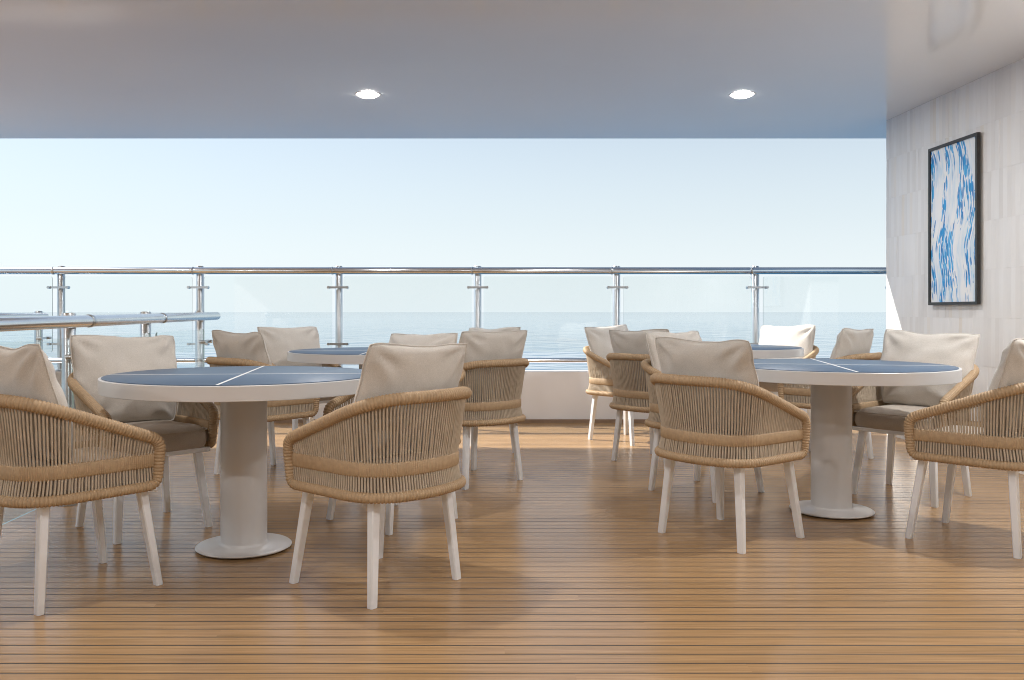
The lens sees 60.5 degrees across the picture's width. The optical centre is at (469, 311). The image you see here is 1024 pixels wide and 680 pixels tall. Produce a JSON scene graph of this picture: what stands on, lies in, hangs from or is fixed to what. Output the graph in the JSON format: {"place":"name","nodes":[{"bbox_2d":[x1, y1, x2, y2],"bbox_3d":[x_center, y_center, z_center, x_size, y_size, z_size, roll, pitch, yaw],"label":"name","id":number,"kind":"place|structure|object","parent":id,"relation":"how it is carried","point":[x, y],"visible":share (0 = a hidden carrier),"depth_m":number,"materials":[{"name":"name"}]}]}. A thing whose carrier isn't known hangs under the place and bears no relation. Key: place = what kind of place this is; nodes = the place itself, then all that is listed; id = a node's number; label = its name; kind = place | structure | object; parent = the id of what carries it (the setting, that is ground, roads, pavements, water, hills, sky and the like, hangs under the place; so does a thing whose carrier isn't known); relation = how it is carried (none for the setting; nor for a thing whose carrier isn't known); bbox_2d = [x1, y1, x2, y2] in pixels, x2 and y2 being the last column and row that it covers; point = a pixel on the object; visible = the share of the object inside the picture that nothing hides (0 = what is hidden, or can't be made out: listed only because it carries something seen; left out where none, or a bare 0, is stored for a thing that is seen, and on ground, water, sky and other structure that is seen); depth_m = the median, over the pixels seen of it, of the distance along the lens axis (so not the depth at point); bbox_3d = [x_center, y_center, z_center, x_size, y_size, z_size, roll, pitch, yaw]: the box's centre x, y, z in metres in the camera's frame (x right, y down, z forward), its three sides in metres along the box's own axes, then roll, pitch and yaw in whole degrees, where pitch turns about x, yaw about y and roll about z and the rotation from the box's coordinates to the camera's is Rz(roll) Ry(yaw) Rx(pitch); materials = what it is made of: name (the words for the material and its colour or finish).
{"place":"outdoors","nodes":[
{"label":"outdoors","id":0,"kind":"place"},
{"bbox_2d":[0,312,885,369],"bbox_3d":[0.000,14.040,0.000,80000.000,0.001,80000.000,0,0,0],"label":"sea","id":1,"kind":"structure","parent":0,"point":[556,334],"depth_m":832.78,"materials":[{"name":"liquid"}]},
{"bbox_2d":[0,138,886,311],"label":"sky","id":2,"kind":"structure","parent":0,"point":[67,202],"materials":[{"name":"blue"}]},
{"bbox_2d":[0,423,1023,679],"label":"deck","id":3,"kind":"structure","parent":0,"point":[574,565],"depth_m":3.34,"materials":[{"name":"brown wood"}]},
{"bbox_2d":[0,311,51,349],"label":"stair railing","id":4,"kind":"object","parent":3,"relation":"on","point":[38,337],"visible":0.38,"depth_m":7.88,"materials":[{"name":"metal"}]},
{"bbox_2d":[0,394,165,615],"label":"rope armchair","id":5,"kind":"object","parent":3,"relation":"on","point":[94,472],"visible":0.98,"depth_m":3.06,"materials":[{"name":"fabric"}]},
{"bbox_2d":[0,344,72,462],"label":"throw pillow","id":6,"kind":"object","parent":5,"relation":"on","point":[27,370],"visible":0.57,"depth_m":3.04,"materials":[{"name":"fabric"}]},
{"bbox_2d":[0,311,220,524],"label":"stair railing","id":7,"kind":"object","parent":3,"relation":"on","point":[68,323],"visible":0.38,"depth_m":4.79,"materials":[{"name":"metal"}]},
{"bbox_2d":[67,372,218,544],"bbox_3d":[-1.621,0.660,4.284,0.592,0.759,0.591,0,0,-45],"label":"rope armchair","id":8,"kind":"object","parent":3,"relation":"on","point":[191,427],"visible":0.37,"depth_m":4.22,"materials":[{"name":"fabric"}]},
{"bbox_2d":[70,335,176,422],"bbox_3d":[-1.699,0.333,4.355,0.529,0.455,0.172,2,-19,-43],"label":"throw pillow","id":9,"kind":"object","parent":8,"relation":"on","point":[94,358],"visible":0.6,"depth_m":4.29,"materials":[{"name":"fabric"}]},
{"bbox_2d":[98,366,361,558],"bbox_3d":[-0.995,0.656,3.860,1.188,0.765,1.188,0,0,-5],"label":"round table","id":10,"kind":"object","parent":3,"relation":"on","point":[242,395],"visible":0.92,"depth_m":3.76,"materials":[{"name":"paint"}]},
{"bbox_2d":[206,357,319,473],"bbox_3d":[-1.351,0.660,5.583,0.592,0.759,0.591,0,0,41],"label":"rope armchair","id":11,"kind":"object","parent":3,"relation":"on","point":[303,409],"visible":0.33,"depth_m":5.47,"materials":[{"name":"fabric"}]},
{"bbox_2d":[212,330,271,365],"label":"throw pillow","id":12,"kind":"object","parent":11,"relation":"on","point":[247,346],"visible":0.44,"depth_m":5.37,"materials":[{"name":"fabric"}]},
{"bbox_2d":[267,362,342,429],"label":"rope armchair","id":13,"kind":"object","parent":3,"relation":"on","point":[295,421],"visible":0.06,"depth_m":6.49,"materials":[{"name":"fabric"}]},
{"bbox_2d":[257,326,321,366],"bbox_3d":[-1.362,0.332,6.723,0.530,0.455,0.171,0,-17,-42],"label":"throw pillow","id":14,"kind":"object","parent":13,"relation":"on","point":[280,343],"visible":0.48,"depth_m":6.65,"materials":[{"name":"fabric"}]},
{"bbox_2d":[287,347,367,368],"bbox_3d":[-0.685,0.656,6.200,1.188,0.765,1.188,0,0,2],"label":"round table","id":15,"kind":"object","parent":3,"relation":"on","point":[352,355],"visible":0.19,"depth_m":5.75,"materials":[{"name":"paint"}]},
{"bbox_2d":[283,386,471,609],"bbox_3d":[-0.316,0.660,3.344,0.591,0.759,0.592,0,0,41],"label":"rope armchair","id":16,"kind":"object","parent":3,"relation":"on","point":[331,470],"visible":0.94,"depth_m":3.14,"materials":[{"name":"fabric"}]},
{"bbox_2d":[350,343,466,460],"bbox_3d":[-0.237,0.332,3.277,0.171,0.455,0.530,22,12,39],"label":"throw pillow","id":17,"kind":"object","parent":16,"relation":"on","point":[389,368],"visible":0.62,"depth_m":3.16,"materials":[{"name":"fabric"}]},
{"bbox_2d":[323,369,464,534],"bbox_3d":[-0.348,0.660,4.446,0.592,0.759,0.591,0,0,43],"label":"rope armchair","id":18,"kind":"object","parent":3,"relation":"on","point":[332,404],"visible":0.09,"depth_m":4.39,"materials":[{"name":"fabric"}]},
{"bbox_2d":[389,333,457,345],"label":"throw pillow","id":19,"kind":"object","parent":18,"relation":"on","point":[425,340],"visible":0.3,"depth_m":4.49,"materials":[{"name":"fabric"}]},
{"bbox_2d":[55,370,806,422],"bbox_3d":[-1.250,0.798,8.269,15.500,0.481,0.182,0,0,0],"label":"bulwark","id":20,"kind":"object","parent":3,"relation":"on","point":[555,396],"depth_m":8.20,"materials":[{"name":"paint"}]},
{"bbox_2d":[0,266,885,370],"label":"glass railing","id":21,"kind":"object","parent":20,"relation":"on","point":[754,272],"visible":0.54,"depth_m":8.26,"materials":[{"name":"metal"}]},
{"bbox_2d":[470,424,513,452],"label":"rope armchair","id":22,"kind":"object","parent":3,"relation":"on","point":[510,436],"visible":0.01,"depth_m":6.45,"materials":[{"name":"fabric"}]},
{"bbox_2d":[469,327,520,331],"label":"throw pillow","id":23,"kind":"object","parent":22,"relation":"on","point":[498,329],"visible":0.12,"depth_m":6.55,"materials":[{"name":"fabric"}]},
{"bbox_2d":[460,358,528,489],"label":"rope armchair","id":24,"kind":"object","parent":3,"relation":"on","point":[504,408],"visible":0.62,"depth_m":5.17,"materials":[{"name":"fabric"}]},
{"bbox_2d":[459,330,526,401],"bbox_3d":[0.114,0.332,5.314,0.528,0.458,0.171,0,17,-39],"label":"throw pillow","id":25,"kind":"object","parent":24,"relation":"on","point":[481,345],"visible":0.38,"depth_m":5.23,"materials":[{"name":"fabric"}]},
{"bbox_2d":[583,346,634,445],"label":"rope armchair","id":26,"kind":"object","parent":3,"relation":"on","point":[600,384],"visible":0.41,"depth_m":7.02,"materials":[{"name":"fabric"}]},
{"bbox_2d":[584,324,628,377],"bbox_3d":[1.181,0.332,7.231,0.528,0.458,0.171,-3,-17,-40],"label":"throw pillow","id":27,"kind":"object","parent":26,"relation":"on","point":[599,341],"visible":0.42,"depth_m":7.11,"materials":[{"name":"fabric"}]},
{"bbox_2d":[606,353,665,468],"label":"rope armchair","id":28,"kind":"object","parent":3,"relation":"on","point":[625,398],"visible":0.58,"depth_m":5.93,"materials":[{"name":"fabric"}]},
{"bbox_2d":[609,329,668,389],"bbox_3d":[1.199,0.333,5.984,0.172,0.455,0.529,-24,13,-37],"label":"throw pillow","id":29,"kind":"object","parent":28,"relation":"on","point":[631,342],"visible":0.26,"depth_m":5.97,"materials":[{"name":"fabric"}]},
{"bbox_2d":[641,359,763,502],"bbox_3d":[1.330,0.660,5.128,0.592,0.759,0.591,0,0,-40],"label":"rope armchair","id":30,"kind":"object","parent":3,"relation":"on","point":[653,420],"visible":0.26,"depth_m":5.08,"materials":[{"name":"fabric"}]},
{"bbox_2d":[645,331,701,370],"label":"throw pillow","id":31,"kind":"object","parent":30,"relation":"on","point":[651,344],"visible":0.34,"depth_m":5.09,"materials":[{"name":"fabric"}]},
{"bbox_2d":[650,373,810,553],"bbox_3d":[1.163,0.660,4.043,0.591,0.759,0.592,0,0,-37],"label":"rope armchair","id":32,"kind":"object","parent":3,"relation":"on","point":[782,436],"visible":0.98,"depth_m":3.85,"materials":[{"name":"fabric"}]},
{"bbox_2d":[655,337,758,433],"bbox_3d":[1.089,0.332,3.972,0.176,0.457,0.526,-23,14,-35],"label":"throw pillow","id":33,"kind":"object","parent":32,"relation":"on","point":[732,359],"visible":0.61,"depth_m":3.87,"materials":[{"name":"fabric"}]},
{"bbox_2d":[751,344,803,358],"bbox_3d":[1.995,0.656,6.900,1.188,0.765,1.188,0,0,9],"label":"round table","id":34,"kind":"object","parent":3,"relation":"on","point":[768,351],"visible":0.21,"depth_m":6.41,"materials":[{"name":"paint"}]},
{"bbox_2d":[759,345,818,427],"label":"rope armchair","id":35,"kind":"object","parent":3,"relation":"on","point":[772,388],"visible":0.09,"depth_m":7.24,"materials":[{"name":"fabric"}]},
{"bbox_2d":[758,325,815,358],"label":"throw pillow","id":36,"kind":"object","parent":35,"relation":"on","point":[802,336],"visible":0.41,"depth_m":7.46,"materials":[{"name":"fabric"}]},
{"bbox_2d":[777,352,881,458],"bbox_3d":[2.572,0.660,6.174,0.592,0.759,0.591,0,0,-42],"label":"rope armchair","id":37,"kind":"object","parent":3,"relation":"on","point":[799,397],"visible":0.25,"depth_m":6.11,"materials":[{"name":"fabric"}]},
{"bbox_2d":[830,328,873,358],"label":"throw pillow","id":38,"kind":"object","parent":37,"relation":"on","point":[849,341],"visible":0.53,"depth_m":5.94,"materials":[{"name":"fabric"}]},
{"bbox_2d":[754,358,961,519],"bbox_3d":[1.882,0.656,4.560,1.188,0.765,1.188,0,0,11],"label":"round table","id":39,"kind":"object","parent":3,"relation":"on","point":[831,382],"visible":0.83,"depth_m":4.46,"materials":[{"name":"paint"}]},
{"bbox_2d":[852,364,978,507],"bbox_3d":[2.548,0.660,5.010,0.591,0.759,0.592,0,0,-40],"label":"rope armchair","id":40,"kind":"object","parent":3,"relation":"on","point":[872,411],"visible":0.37,"depth_m":4.93,"materials":[{"name":"fabric"}]},
{"bbox_2d":[881,329,979,406],"bbox_3d":[2.634,0.333,5.072,0.172,0.455,0.534,20,-11,-38],"label":"throw pillow","id":41,"kind":"object","parent":40,"relation":"on","point":[957,349],"visible":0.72,"depth_m":5.02,"materials":[{"name":"fabric"}]},
{"bbox_2d":[886,58,1023,474],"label":"wall","id":42,"kind":"structure","parent":3,"relation":"on","point":[990,107],"depth_m":6.12,"materials":[{"name":"tile"}]},
{"bbox_2d":[928,132,980,304],"bbox_3d":[3.513,-0.645,6.368,0.026,1.190,0.644,0,0,0],"label":"wall art","id":43,"kind":"object","parent":42,"relation":"attached to","point":[954,222],"depth_m":6.33},
{"bbox_2d":[903,383,1023,558],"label":"rope armchair","id":44,"kind":"object","parent":3,"relation":"on","point":[961,438],"visible":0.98,"depth_m":3.81,"materials":[{"name":"fabric"}]},
{"bbox_2d":[983,338,1023,435],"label":"throw pillow","id":45,"kind":"object","parent":44,"relation":"on","point":[1009,371],"visible":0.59,"depth_m":3.70,"materials":[{"name":"fabric"}]},
{"bbox_2d":[0,0,1023,137],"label":"ceiling","id":46,"kind":"structure","parent":0,"point":[435,68],"depth_m":5.76,"materials":[{"name":"paint"}]},
{"bbox_2d":[355,91,380,98],"bbox_3d":[-0.760,-1.607,6.530,0.197,0.026,0.197,0,0,0],"label":"downlight","id":47,"kind":"object","parent":46,"relation":"attached to","point":[367,94],"visible":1,"depth_m":6.49,"materials":[{"name":"white paint"}]},
{"bbox_2d":[728,91,755,98],"bbox_3d":[2.030,-1.607,6.530,0.197,0.026,0.197,0,0,0],"label":"downlight","id":48,"kind":"object","parent":46,"relation":"attached to","point":[742,94],"visible":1,"depth_m":6.49,"materials":[{"name":"white paint"}]}
]}

